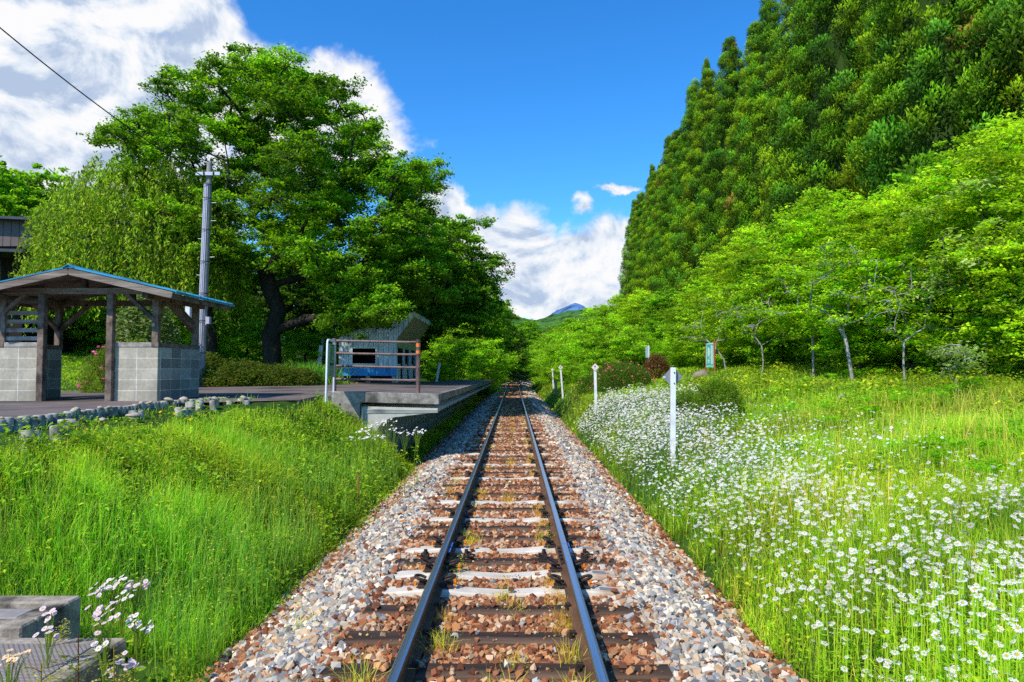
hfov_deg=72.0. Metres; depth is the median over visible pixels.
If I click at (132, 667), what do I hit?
fleabane
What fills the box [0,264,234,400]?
rest shelter
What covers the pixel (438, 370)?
leaning board
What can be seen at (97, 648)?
fleabane
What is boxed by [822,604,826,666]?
daisy
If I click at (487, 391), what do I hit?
bush
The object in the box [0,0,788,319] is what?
sky
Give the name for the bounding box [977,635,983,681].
daisy
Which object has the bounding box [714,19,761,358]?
cedar
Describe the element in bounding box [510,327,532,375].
background tree
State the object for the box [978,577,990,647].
daisy
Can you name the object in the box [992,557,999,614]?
daisy
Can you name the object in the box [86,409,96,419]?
kerb log
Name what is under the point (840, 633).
daisy
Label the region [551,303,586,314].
mountain
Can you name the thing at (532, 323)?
background tree
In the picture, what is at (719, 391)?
green bush
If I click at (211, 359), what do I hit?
hedge plant
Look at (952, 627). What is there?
daisy
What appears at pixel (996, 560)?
daisy
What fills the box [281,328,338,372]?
bush
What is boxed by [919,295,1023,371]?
shrub
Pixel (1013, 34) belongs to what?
cedar
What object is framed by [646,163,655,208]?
cedar
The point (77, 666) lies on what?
leafy weed
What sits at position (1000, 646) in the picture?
daisy
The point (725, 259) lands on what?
broadleaf tree
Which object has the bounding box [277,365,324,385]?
hedge plant
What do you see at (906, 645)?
daisy
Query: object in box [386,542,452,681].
rail
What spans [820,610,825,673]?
daisy
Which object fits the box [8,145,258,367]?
weeping cherry
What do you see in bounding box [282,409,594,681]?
track weeds
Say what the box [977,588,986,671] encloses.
daisy
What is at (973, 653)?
daisy
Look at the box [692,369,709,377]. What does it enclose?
boulder
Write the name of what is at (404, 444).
fleabane
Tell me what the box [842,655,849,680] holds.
daisy
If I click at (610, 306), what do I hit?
broadleaf tree
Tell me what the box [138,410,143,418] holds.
kerb log
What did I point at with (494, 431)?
concrete sleeper
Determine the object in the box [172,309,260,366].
bush
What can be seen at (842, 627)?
daisy
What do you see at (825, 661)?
daisy
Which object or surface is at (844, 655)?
daisy
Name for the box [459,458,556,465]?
concrete sleeper
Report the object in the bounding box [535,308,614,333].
hills
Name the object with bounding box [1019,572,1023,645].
daisy
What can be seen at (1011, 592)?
daisy
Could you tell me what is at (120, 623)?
fleabane
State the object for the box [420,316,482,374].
background tree
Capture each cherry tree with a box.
[75,41,466,367]
[359,212,518,375]
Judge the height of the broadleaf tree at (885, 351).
5.846 m
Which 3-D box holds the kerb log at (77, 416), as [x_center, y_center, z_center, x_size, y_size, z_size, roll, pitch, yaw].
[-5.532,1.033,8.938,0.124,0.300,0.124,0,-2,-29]
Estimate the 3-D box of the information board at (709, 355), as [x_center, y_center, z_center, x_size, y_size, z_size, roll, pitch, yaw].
[8.422,0.734,29.975,0.075,1.503,0.703,1,-2,-17]
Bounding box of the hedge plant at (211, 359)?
[205,351,227,382]
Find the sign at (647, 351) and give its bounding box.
[645,345,648,357]
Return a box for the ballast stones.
[191,380,808,681]
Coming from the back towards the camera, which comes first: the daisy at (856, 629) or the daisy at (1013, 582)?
the daisy at (856, 629)
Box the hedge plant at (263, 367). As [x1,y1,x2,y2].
[225,361,285,385]
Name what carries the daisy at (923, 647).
on the ground at (166, 417)
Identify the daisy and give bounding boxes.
[812,620,821,681]
[816,622,823,681]
[820,608,826,675]
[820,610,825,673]
[820,611,831,680]
[821,641,830,681]
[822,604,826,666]
[829,628,840,681]
[835,593,840,675]
[838,595,844,674]
[841,625,847,677]
[841,637,850,678]
[841,642,845,675]
[842,608,851,668]
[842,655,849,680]
[843,627,851,681]
[846,613,850,675]
[850,585,855,667]
[852,606,861,662]
[852,628,859,677]
[854,609,865,660]
[859,628,870,679]
[861,609,875,680]
[862,655,866,681]
[867,650,869,681]
[869,630,875,681]
[873,582,882,648]
[874,580,881,659]
[876,657,882,681]
[882,617,891,655]
[882,643,886,681]
[883,630,890,678]
[883,659,892,681]
[883,663,889,681]
[884,569,892,639]
[887,585,897,659]
[888,594,893,654]
[890,615,902,681]
[890,650,898,681]
[893,660,900,681]
[894,647,903,681]
[895,553,906,637]
[895,604,903,637]
[895,609,900,662]
[897,592,905,655]
[899,644,905,681]
[900,596,907,632]
[901,638,906,681]
[902,602,908,649]
[904,644,908,679]
[906,557,914,608]
[907,608,911,669]
[908,594,916,648]
[908,610,920,673]
[910,571,918,625]
[910,598,917,669]
[911,621,920,666]
[912,645,925,681]
[913,623,916,670]
[914,654,918,681]
[916,582,926,652]
[916,595,923,635]
[917,605,926,678]
[917,657,922,681]
[919,615,923,679]
[920,650,929,676]
[922,604,926,660]
[923,649,929,681]
[924,639,931,681]
[925,566,929,628]
[925,591,930,636]
[926,603,935,666]
[927,613,940,659]
[928,587,937,664]
[929,563,938,629]
[929,582,937,651]
[929,620,938,662]
[930,617,939,678]
[931,600,939,665]
[931,632,940,681]
[934,567,937,609]
[934,569,942,642]
[935,632,945,681]
[936,562,943,637]
[936,595,944,662]
[937,575,945,636]
[937,645,944,680]
[938,566,948,639]
[941,591,950,656]
[941,615,953,667]
[943,575,951,640]
[943,606,953,672]
[943,609,952,658]
[944,667,952,681]
[945,546,954,635]
[946,591,953,645]
[946,621,953,678]
[948,608,954,675]
[949,621,961,681]
[950,629,958,680]
[950,665,959,679]
[951,558,957,616]
[951,590,958,642]
[952,601,959,677]
[953,541,963,594]
[956,556,966,609]
[956,579,966,655]
[956,586,963,654]
[957,566,966,657]
[957,600,967,680]
[957,612,961,674]
[959,658,964,681]
[961,571,967,640]
[961,577,966,651]
[964,578,968,626]
[965,594,975,652]
[965,622,968,673]
[966,640,978,681]
[967,619,972,672]
[967,660,971,681]
[968,586,978,650]
[968,612,977,681]
[972,590,976,675]
[972,593,983,669]
[973,568,984,633]
[974,583,979,630]
[975,614,988,671]
[975,630,979,675]
[977,566,985,622]
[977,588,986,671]
[977,612,989,671]
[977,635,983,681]
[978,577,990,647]
[978,633,986,681]
[978,650,987,681]
[980,569,986,632]
[983,551,991,618]
[983,559,987,620]
[984,587,990,640]
[984,600,992,653]
[985,564,991,626]
[985,570,992,652]
[987,655,996,681]
[988,603,996,654]
[988,654,991,681]
[989,590,998,658]
[989,667,997,681]
[990,573,999,650]
[991,582,1002,649]
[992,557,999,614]
[994,559,1000,599]
[994,617,1003,678]
[994,625,1004,659]
[996,564,1005,638]
[997,550,1007,624]
[997,581,1006,644]
[997,642,1004,680]
[998,643,1003,681]
[1000,589,1008,630]
[1001,613,1010,681]
[1002,652,1011,681]
[1003,580,1011,635]
[1004,541,1012,602]
[1004,623,1014,680]
[1008,579,1017,669]
[1008,639,1015,681]
[1009,559,1018,609]
[1009,590,1018,646]
[1009,623,1022,681]
[1010,554,1021,620]
[1011,575,1020,626]
[1011,649,1023,678]
[1013,634,1018,680]
[1016,579,1023,610]
[1018,589,1023,646]
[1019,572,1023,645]
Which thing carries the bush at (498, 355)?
on the ground at (166, 417)
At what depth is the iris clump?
24.26 m
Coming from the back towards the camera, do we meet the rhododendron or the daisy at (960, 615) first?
the rhododendron
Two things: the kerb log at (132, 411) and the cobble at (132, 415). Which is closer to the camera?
the cobble at (132, 415)
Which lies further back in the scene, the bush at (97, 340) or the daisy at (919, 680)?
the bush at (97, 340)
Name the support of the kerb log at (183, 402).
on the ground at (166, 417)
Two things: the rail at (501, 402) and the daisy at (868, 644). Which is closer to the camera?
the daisy at (868, 644)
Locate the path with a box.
[0,382,408,417]
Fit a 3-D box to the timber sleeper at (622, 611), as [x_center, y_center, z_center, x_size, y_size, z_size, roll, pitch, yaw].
[-0.073,2.091,5.399,2.100,0.195,0.210,0,-2,1]
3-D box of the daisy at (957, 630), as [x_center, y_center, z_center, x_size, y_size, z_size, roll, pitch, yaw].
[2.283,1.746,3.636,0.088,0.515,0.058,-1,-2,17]
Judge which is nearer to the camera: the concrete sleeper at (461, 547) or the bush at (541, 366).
the concrete sleeper at (461, 547)
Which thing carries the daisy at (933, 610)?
on the ground at (166, 417)
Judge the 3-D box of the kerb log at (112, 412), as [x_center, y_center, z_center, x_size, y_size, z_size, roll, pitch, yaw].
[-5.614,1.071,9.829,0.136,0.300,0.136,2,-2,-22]
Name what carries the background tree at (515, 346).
on the ground at (166, 417)
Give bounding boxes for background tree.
[0,155,47,216]
[4,162,66,214]
[8,167,75,216]
[14,181,127,237]
[127,247,181,340]
[167,269,260,334]
[218,245,296,343]
[250,258,332,342]
[264,249,362,347]
[309,253,369,349]
[367,263,466,366]
[420,291,508,371]
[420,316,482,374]
[435,272,519,373]
[490,296,525,373]
[500,319,522,353]
[505,329,530,375]
[506,319,524,369]
[507,319,524,359]
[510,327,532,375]
[515,319,545,374]
[516,325,540,374]
[542,318,573,337]
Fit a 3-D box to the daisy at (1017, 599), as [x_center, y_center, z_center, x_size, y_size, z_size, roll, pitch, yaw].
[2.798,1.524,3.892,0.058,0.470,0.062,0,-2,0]
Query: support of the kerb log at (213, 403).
on the ground at (166, 417)
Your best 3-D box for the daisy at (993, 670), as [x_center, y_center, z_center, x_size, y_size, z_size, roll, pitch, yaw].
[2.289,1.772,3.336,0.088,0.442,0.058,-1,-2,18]
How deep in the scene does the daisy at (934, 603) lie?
3.92 m
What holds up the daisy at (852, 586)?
on the ground at (166, 417)
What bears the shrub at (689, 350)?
on the ground at (166, 417)
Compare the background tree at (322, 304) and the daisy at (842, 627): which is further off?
the background tree at (322, 304)
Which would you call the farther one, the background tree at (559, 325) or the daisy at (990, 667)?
the background tree at (559, 325)
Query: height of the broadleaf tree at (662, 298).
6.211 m
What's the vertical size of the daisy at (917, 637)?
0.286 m
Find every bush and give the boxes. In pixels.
[63,295,142,352]
[67,299,106,347]
[134,293,229,347]
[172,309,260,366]
[217,303,288,363]
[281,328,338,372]
[288,326,348,377]
[420,328,493,380]
[420,352,465,381]
[421,322,522,391]
[464,353,512,395]
[484,363,510,387]
[515,345,547,378]
[518,329,565,376]
[521,353,565,385]
[525,328,574,374]
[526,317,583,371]
[530,342,566,383]
[533,331,608,385]
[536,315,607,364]
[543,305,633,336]
[546,325,629,377]
[546,358,587,385]
[558,315,646,368]
[563,358,602,384]
[573,322,648,367]
[573,369,623,394]
[589,361,656,393]
[591,325,673,374]
[597,359,640,386]
[642,352,670,379]
[663,389,708,423]
[689,375,746,422]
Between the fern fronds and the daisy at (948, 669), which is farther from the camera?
the fern fronds
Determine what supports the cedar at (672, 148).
on the ground at (166, 417)
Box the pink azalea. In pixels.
[77,345,115,392]
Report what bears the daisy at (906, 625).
on the ground at (166, 417)
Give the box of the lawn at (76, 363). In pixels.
[61,346,357,391]
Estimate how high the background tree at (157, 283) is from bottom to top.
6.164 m
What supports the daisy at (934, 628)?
on the ground at (166, 417)
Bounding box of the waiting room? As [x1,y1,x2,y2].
[333,310,431,382]
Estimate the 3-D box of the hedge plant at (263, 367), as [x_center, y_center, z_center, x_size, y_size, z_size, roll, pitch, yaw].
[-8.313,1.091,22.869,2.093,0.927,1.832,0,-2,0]
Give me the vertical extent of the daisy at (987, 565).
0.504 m
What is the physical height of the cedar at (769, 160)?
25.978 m
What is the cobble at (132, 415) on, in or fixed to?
on the ground at (166, 417)
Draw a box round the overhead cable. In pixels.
[0,27,204,177]
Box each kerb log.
[0,419,5,432]
[4,417,13,431]
[13,418,22,430]
[18,415,30,429]
[19,430,34,449]
[31,416,37,428]
[33,415,44,427]
[35,430,41,446]
[44,414,52,426]
[49,413,59,424]
[49,425,62,440]
[63,411,75,418]
[63,426,70,437]
[75,411,80,421]
[81,410,90,419]
[81,411,86,421]
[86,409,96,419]
[97,409,100,418]
[101,409,105,417]
[104,407,109,416]
[110,407,114,416]
[112,406,117,415]
[117,406,122,414]
[128,410,137,418]
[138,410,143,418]
[175,407,183,416]
[178,399,185,405]
[184,407,188,415]
[188,402,195,409]
[188,407,193,415]
[195,401,203,411]
[209,400,216,409]
[242,400,249,404]
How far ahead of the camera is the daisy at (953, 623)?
3.73 m
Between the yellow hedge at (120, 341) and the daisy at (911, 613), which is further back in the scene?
the yellow hedge at (120, 341)
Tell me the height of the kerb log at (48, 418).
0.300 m
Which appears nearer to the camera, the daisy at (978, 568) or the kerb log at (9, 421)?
the daisy at (978, 568)
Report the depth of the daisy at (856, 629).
4.43 m
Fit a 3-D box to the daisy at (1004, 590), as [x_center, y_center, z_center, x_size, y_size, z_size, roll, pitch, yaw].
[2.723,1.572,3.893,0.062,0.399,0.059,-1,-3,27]
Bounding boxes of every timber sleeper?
[321,657,673,681]
[344,626,655,647]
[363,599,641,617]
[394,549,615,566]
[408,531,601,541]
[416,522,597,531]
[426,504,585,512]
[436,493,579,497]
[442,484,575,487]
[450,472,565,474]
[452,467,564,470]
[460,459,560,461]
[462,456,559,458]
[464,450,556,451]
[468,442,544,443]
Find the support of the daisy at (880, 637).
on the ground at (166, 417)
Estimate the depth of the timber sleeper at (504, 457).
14.88 m
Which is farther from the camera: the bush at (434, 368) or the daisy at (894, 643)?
the bush at (434, 368)
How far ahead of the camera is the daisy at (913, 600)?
4.06 m
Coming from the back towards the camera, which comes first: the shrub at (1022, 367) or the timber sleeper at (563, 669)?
the shrub at (1022, 367)
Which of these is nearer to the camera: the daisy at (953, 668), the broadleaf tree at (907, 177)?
the daisy at (953, 668)
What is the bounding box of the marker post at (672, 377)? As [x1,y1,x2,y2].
[662,367,682,467]
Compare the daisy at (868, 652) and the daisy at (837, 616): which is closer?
the daisy at (868, 652)
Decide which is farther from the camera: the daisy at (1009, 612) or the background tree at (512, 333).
the background tree at (512, 333)
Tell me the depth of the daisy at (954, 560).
4.38 m
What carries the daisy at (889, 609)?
on the ground at (166, 417)
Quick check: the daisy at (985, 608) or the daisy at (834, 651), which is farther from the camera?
the daisy at (834, 651)
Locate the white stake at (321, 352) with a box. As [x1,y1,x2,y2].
[317,345,322,363]
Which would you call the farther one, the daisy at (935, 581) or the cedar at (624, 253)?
the cedar at (624, 253)
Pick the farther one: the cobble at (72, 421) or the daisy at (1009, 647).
the cobble at (72, 421)
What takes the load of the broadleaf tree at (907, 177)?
on the ground at (166, 417)
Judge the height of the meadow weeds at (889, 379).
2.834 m
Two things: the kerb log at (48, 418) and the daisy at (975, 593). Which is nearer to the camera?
the daisy at (975, 593)
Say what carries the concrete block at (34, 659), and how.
on the ground at (166, 417)
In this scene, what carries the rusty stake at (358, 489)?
on the ground at (166, 417)
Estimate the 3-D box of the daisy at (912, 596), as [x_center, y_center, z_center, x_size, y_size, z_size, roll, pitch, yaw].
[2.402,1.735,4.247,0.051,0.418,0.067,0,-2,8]
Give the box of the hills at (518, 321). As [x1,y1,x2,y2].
[511,318,531,323]
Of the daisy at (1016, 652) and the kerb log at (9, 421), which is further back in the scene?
the kerb log at (9, 421)
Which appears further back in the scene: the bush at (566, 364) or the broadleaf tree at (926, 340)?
the bush at (566, 364)
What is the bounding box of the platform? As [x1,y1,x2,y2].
[323,378,495,454]
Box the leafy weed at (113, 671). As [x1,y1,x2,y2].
[91,644,136,681]
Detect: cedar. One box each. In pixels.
[617,198,636,321]
[621,192,643,298]
[629,177,650,317]
[630,170,656,325]
[636,163,664,308]
[641,134,671,317]
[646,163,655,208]
[647,128,681,365]
[658,78,701,321]
[662,113,689,287]
[672,68,721,307]
[689,35,746,357]
[700,56,710,103]
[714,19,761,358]
[723,0,788,280]
[751,0,815,276]
[767,0,879,229]
[834,0,903,204]
[844,0,1023,211]
[849,1,865,83]
[953,0,1023,155]
[974,0,1019,105]
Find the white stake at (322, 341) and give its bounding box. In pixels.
[321,338,323,366]
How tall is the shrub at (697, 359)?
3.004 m
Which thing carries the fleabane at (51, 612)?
on the ground at (166, 417)
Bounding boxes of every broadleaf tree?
[585,293,650,340]
[605,286,670,345]
[633,285,692,362]
[651,287,721,366]
[669,254,754,364]
[686,222,790,364]
[716,212,830,365]
[732,183,883,368]
[761,196,944,374]
[808,176,1016,373]
[846,144,1023,377]
[857,150,998,361]
[881,112,1023,362]
[919,105,1023,377]
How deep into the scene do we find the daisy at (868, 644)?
4.31 m
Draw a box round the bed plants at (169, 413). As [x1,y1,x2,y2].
[1,392,260,446]
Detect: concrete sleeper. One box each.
[382,574,623,597]
[394,559,615,579]
[405,536,602,553]
[426,508,588,522]
[436,492,579,504]
[450,470,565,480]
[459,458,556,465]
[464,448,554,455]
[474,440,546,446]
[475,434,543,438]
[479,428,542,433]
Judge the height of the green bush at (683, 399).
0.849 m
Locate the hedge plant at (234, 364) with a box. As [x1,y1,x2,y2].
[205,357,268,386]
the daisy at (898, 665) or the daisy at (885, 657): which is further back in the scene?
the daisy at (885, 657)
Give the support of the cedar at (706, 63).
on the ground at (166, 417)
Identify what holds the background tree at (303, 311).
on the ground at (166, 417)
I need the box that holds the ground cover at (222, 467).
[165,422,281,508]
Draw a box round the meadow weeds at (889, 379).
[569,359,1023,681]
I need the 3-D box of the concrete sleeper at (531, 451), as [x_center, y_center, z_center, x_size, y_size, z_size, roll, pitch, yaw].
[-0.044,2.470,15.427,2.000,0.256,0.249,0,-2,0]
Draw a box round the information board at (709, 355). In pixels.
[705,340,714,370]
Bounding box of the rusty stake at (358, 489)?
[357,474,358,510]
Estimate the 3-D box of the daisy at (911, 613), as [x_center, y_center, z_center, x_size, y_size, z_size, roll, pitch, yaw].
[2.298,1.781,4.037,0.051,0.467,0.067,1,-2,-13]
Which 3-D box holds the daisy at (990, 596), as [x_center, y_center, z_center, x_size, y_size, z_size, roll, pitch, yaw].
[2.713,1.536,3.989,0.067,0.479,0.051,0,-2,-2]
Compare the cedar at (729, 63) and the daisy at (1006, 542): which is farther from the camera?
the cedar at (729, 63)
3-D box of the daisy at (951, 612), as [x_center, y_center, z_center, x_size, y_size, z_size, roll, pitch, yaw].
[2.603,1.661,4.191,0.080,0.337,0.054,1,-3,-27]
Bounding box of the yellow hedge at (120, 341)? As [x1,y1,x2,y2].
[95,338,147,390]
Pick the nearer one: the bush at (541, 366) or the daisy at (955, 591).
the daisy at (955, 591)
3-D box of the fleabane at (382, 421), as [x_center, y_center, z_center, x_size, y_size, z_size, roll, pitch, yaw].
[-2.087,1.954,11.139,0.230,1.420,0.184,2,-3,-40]
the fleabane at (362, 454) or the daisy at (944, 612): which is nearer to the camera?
the daisy at (944, 612)
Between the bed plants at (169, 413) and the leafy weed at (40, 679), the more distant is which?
the bed plants at (169, 413)
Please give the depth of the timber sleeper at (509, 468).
13.07 m
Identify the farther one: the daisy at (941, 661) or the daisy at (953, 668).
the daisy at (941, 661)
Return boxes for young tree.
[672,295,741,368]
[717,287,796,374]
[753,264,858,376]
[793,236,899,384]
[841,254,979,380]
[899,172,1023,378]
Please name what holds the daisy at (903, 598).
on the ground at (166, 417)
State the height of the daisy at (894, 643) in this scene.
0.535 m
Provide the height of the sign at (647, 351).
1.721 m
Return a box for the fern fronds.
[665,361,1023,477]
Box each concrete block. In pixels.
[0,596,80,637]
[0,638,125,681]
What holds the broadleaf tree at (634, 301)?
on the ground at (166, 417)
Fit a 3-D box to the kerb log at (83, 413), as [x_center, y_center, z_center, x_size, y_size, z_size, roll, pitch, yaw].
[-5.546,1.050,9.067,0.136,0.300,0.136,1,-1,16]
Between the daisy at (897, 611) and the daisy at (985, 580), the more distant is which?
the daisy at (897, 611)
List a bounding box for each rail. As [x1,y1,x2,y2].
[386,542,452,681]
[443,407,500,557]
[499,391,505,409]
[519,391,524,409]
[523,407,566,558]
[557,542,609,681]
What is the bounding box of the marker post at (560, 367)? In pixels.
[558,365,563,397]
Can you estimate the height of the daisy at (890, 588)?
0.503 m
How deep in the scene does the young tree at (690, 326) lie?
30.00 m
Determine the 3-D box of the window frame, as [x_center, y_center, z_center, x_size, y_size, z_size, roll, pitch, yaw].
[-5.666,0.572,27.002,0.958,0.649,0.018,0,-2,0]
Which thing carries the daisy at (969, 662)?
on the ground at (166, 417)
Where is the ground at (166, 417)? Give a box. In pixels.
[0,333,1023,681]
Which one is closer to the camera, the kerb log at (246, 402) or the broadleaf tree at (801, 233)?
the kerb log at (246, 402)
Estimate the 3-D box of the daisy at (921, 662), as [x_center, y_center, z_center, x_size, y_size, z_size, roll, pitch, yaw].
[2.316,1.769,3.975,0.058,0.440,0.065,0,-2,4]
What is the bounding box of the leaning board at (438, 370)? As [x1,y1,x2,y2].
[435,362,440,381]
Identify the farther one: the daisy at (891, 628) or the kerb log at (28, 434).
the kerb log at (28, 434)
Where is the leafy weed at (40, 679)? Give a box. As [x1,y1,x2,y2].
[20,662,62,681]
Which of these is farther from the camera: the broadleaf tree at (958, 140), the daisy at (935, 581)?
the broadleaf tree at (958, 140)
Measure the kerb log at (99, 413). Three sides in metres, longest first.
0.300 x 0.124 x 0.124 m
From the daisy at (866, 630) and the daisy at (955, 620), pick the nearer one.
the daisy at (955, 620)
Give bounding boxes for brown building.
[0,216,132,352]
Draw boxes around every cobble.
[57,419,79,428]
[70,407,80,411]
[125,413,136,417]
[164,397,174,402]
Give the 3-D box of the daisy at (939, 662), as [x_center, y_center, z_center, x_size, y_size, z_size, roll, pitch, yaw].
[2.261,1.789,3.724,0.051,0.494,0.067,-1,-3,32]
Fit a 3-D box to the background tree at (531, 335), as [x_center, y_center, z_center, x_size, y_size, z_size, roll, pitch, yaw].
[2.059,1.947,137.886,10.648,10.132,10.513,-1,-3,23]
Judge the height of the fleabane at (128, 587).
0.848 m
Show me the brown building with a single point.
(12, 228)
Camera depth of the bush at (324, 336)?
30.52 m
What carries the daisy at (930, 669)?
on the ground at (166, 417)
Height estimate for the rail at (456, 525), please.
0.153 m
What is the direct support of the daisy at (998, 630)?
on the ground at (166, 417)
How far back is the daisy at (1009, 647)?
3.51 m
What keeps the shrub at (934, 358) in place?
on the ground at (166, 417)
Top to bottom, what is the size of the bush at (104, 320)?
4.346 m
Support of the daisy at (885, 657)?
on the ground at (166, 417)
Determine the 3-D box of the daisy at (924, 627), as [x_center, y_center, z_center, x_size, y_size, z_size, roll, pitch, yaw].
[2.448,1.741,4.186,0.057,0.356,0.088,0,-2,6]
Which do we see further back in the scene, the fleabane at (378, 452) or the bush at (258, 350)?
the bush at (258, 350)
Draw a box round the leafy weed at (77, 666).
[50,626,102,681]
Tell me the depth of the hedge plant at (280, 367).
22.58 m
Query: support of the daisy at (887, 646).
on the ground at (166, 417)
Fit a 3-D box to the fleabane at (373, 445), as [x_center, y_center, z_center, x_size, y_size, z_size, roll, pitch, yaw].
[-2.134,1.955,10.723,0.202,1.378,0.269,2,-3,-36]
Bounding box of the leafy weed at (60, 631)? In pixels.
[45,618,70,640]
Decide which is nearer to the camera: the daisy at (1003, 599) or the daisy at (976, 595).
the daisy at (976, 595)
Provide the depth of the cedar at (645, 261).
79.78 m
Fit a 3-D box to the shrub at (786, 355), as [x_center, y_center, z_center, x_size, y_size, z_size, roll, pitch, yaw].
[11.674,-0.352,28.086,4.688,3.605,4.391,1,-3,-20]
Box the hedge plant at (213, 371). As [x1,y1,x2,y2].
[199,363,252,386]
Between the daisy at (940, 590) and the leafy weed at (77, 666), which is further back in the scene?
the daisy at (940, 590)
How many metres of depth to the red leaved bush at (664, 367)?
31.72 m
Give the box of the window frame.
[351,347,376,363]
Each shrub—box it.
[652,329,694,367]
[654,312,703,365]
[657,300,749,365]
[682,327,743,367]
[697,314,761,368]
[718,300,793,367]
[747,297,833,365]
[768,300,865,367]
[874,310,969,369]
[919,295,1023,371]
[940,276,1023,376]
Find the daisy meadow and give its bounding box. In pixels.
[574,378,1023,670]
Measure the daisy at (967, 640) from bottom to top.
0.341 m
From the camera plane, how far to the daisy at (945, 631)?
3.92 m
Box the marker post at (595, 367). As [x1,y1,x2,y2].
[591,363,598,407]
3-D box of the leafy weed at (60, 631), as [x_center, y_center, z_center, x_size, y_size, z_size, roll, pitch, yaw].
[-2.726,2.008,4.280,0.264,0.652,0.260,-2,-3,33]
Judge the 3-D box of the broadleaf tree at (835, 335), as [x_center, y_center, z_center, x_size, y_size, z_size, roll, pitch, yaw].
[10.401,-1.563,20.988,5.552,5.568,5.325,1,-3,-20]
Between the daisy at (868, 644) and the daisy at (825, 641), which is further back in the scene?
the daisy at (825, 641)
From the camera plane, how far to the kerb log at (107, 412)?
9.68 m
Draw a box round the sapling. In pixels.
[914,338,986,390]
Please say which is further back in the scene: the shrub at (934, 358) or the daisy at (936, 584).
the shrub at (934, 358)
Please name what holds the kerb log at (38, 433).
on the ground at (166, 417)
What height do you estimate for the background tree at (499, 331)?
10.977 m
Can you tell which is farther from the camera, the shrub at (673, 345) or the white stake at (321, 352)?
the shrub at (673, 345)
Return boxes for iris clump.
[280,360,353,385]
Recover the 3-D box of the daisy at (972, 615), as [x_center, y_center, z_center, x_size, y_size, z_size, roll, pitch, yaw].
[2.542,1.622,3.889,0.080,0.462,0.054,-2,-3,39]
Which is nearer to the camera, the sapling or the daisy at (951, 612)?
the daisy at (951, 612)
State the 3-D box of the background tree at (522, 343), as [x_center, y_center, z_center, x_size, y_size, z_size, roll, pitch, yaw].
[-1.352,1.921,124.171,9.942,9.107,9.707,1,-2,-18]
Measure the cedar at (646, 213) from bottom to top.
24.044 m
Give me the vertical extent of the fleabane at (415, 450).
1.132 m
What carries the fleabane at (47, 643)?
on the ground at (166, 417)
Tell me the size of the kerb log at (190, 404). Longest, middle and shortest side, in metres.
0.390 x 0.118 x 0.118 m
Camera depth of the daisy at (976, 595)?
3.78 m
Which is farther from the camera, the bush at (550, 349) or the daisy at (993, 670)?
the bush at (550, 349)
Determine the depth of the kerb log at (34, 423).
8.02 m
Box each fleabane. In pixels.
[0,649,30,681]
[33,625,59,667]
[39,606,56,646]
[85,603,116,681]
[88,582,102,630]
[91,640,110,681]
[94,612,120,681]
[99,575,127,637]
[102,650,134,681]
[110,589,133,672]
[124,578,150,681]
[125,612,153,681]
[125,661,142,681]
[348,436,364,513]
[355,428,369,503]
[359,434,375,514]
[365,424,378,501]
[371,435,384,511]
[374,419,386,501]
[383,418,396,497]
[388,427,402,496]
[398,431,412,492]
[410,429,422,487]
[413,427,425,481]
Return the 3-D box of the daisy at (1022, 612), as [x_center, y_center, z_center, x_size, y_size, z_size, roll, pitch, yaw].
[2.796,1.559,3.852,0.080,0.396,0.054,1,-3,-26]
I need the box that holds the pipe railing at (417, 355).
[332,338,420,392]
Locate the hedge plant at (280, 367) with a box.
[250,362,306,385]
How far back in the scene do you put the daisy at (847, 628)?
4.46 m
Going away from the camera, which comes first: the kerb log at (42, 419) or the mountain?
the kerb log at (42, 419)
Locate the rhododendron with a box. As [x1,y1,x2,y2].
[101,281,181,374]
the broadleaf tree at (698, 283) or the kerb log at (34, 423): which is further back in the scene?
the broadleaf tree at (698, 283)
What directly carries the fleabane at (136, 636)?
on the ground at (166, 417)
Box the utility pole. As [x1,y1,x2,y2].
[185,162,220,386]
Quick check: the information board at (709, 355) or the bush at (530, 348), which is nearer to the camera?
the information board at (709, 355)

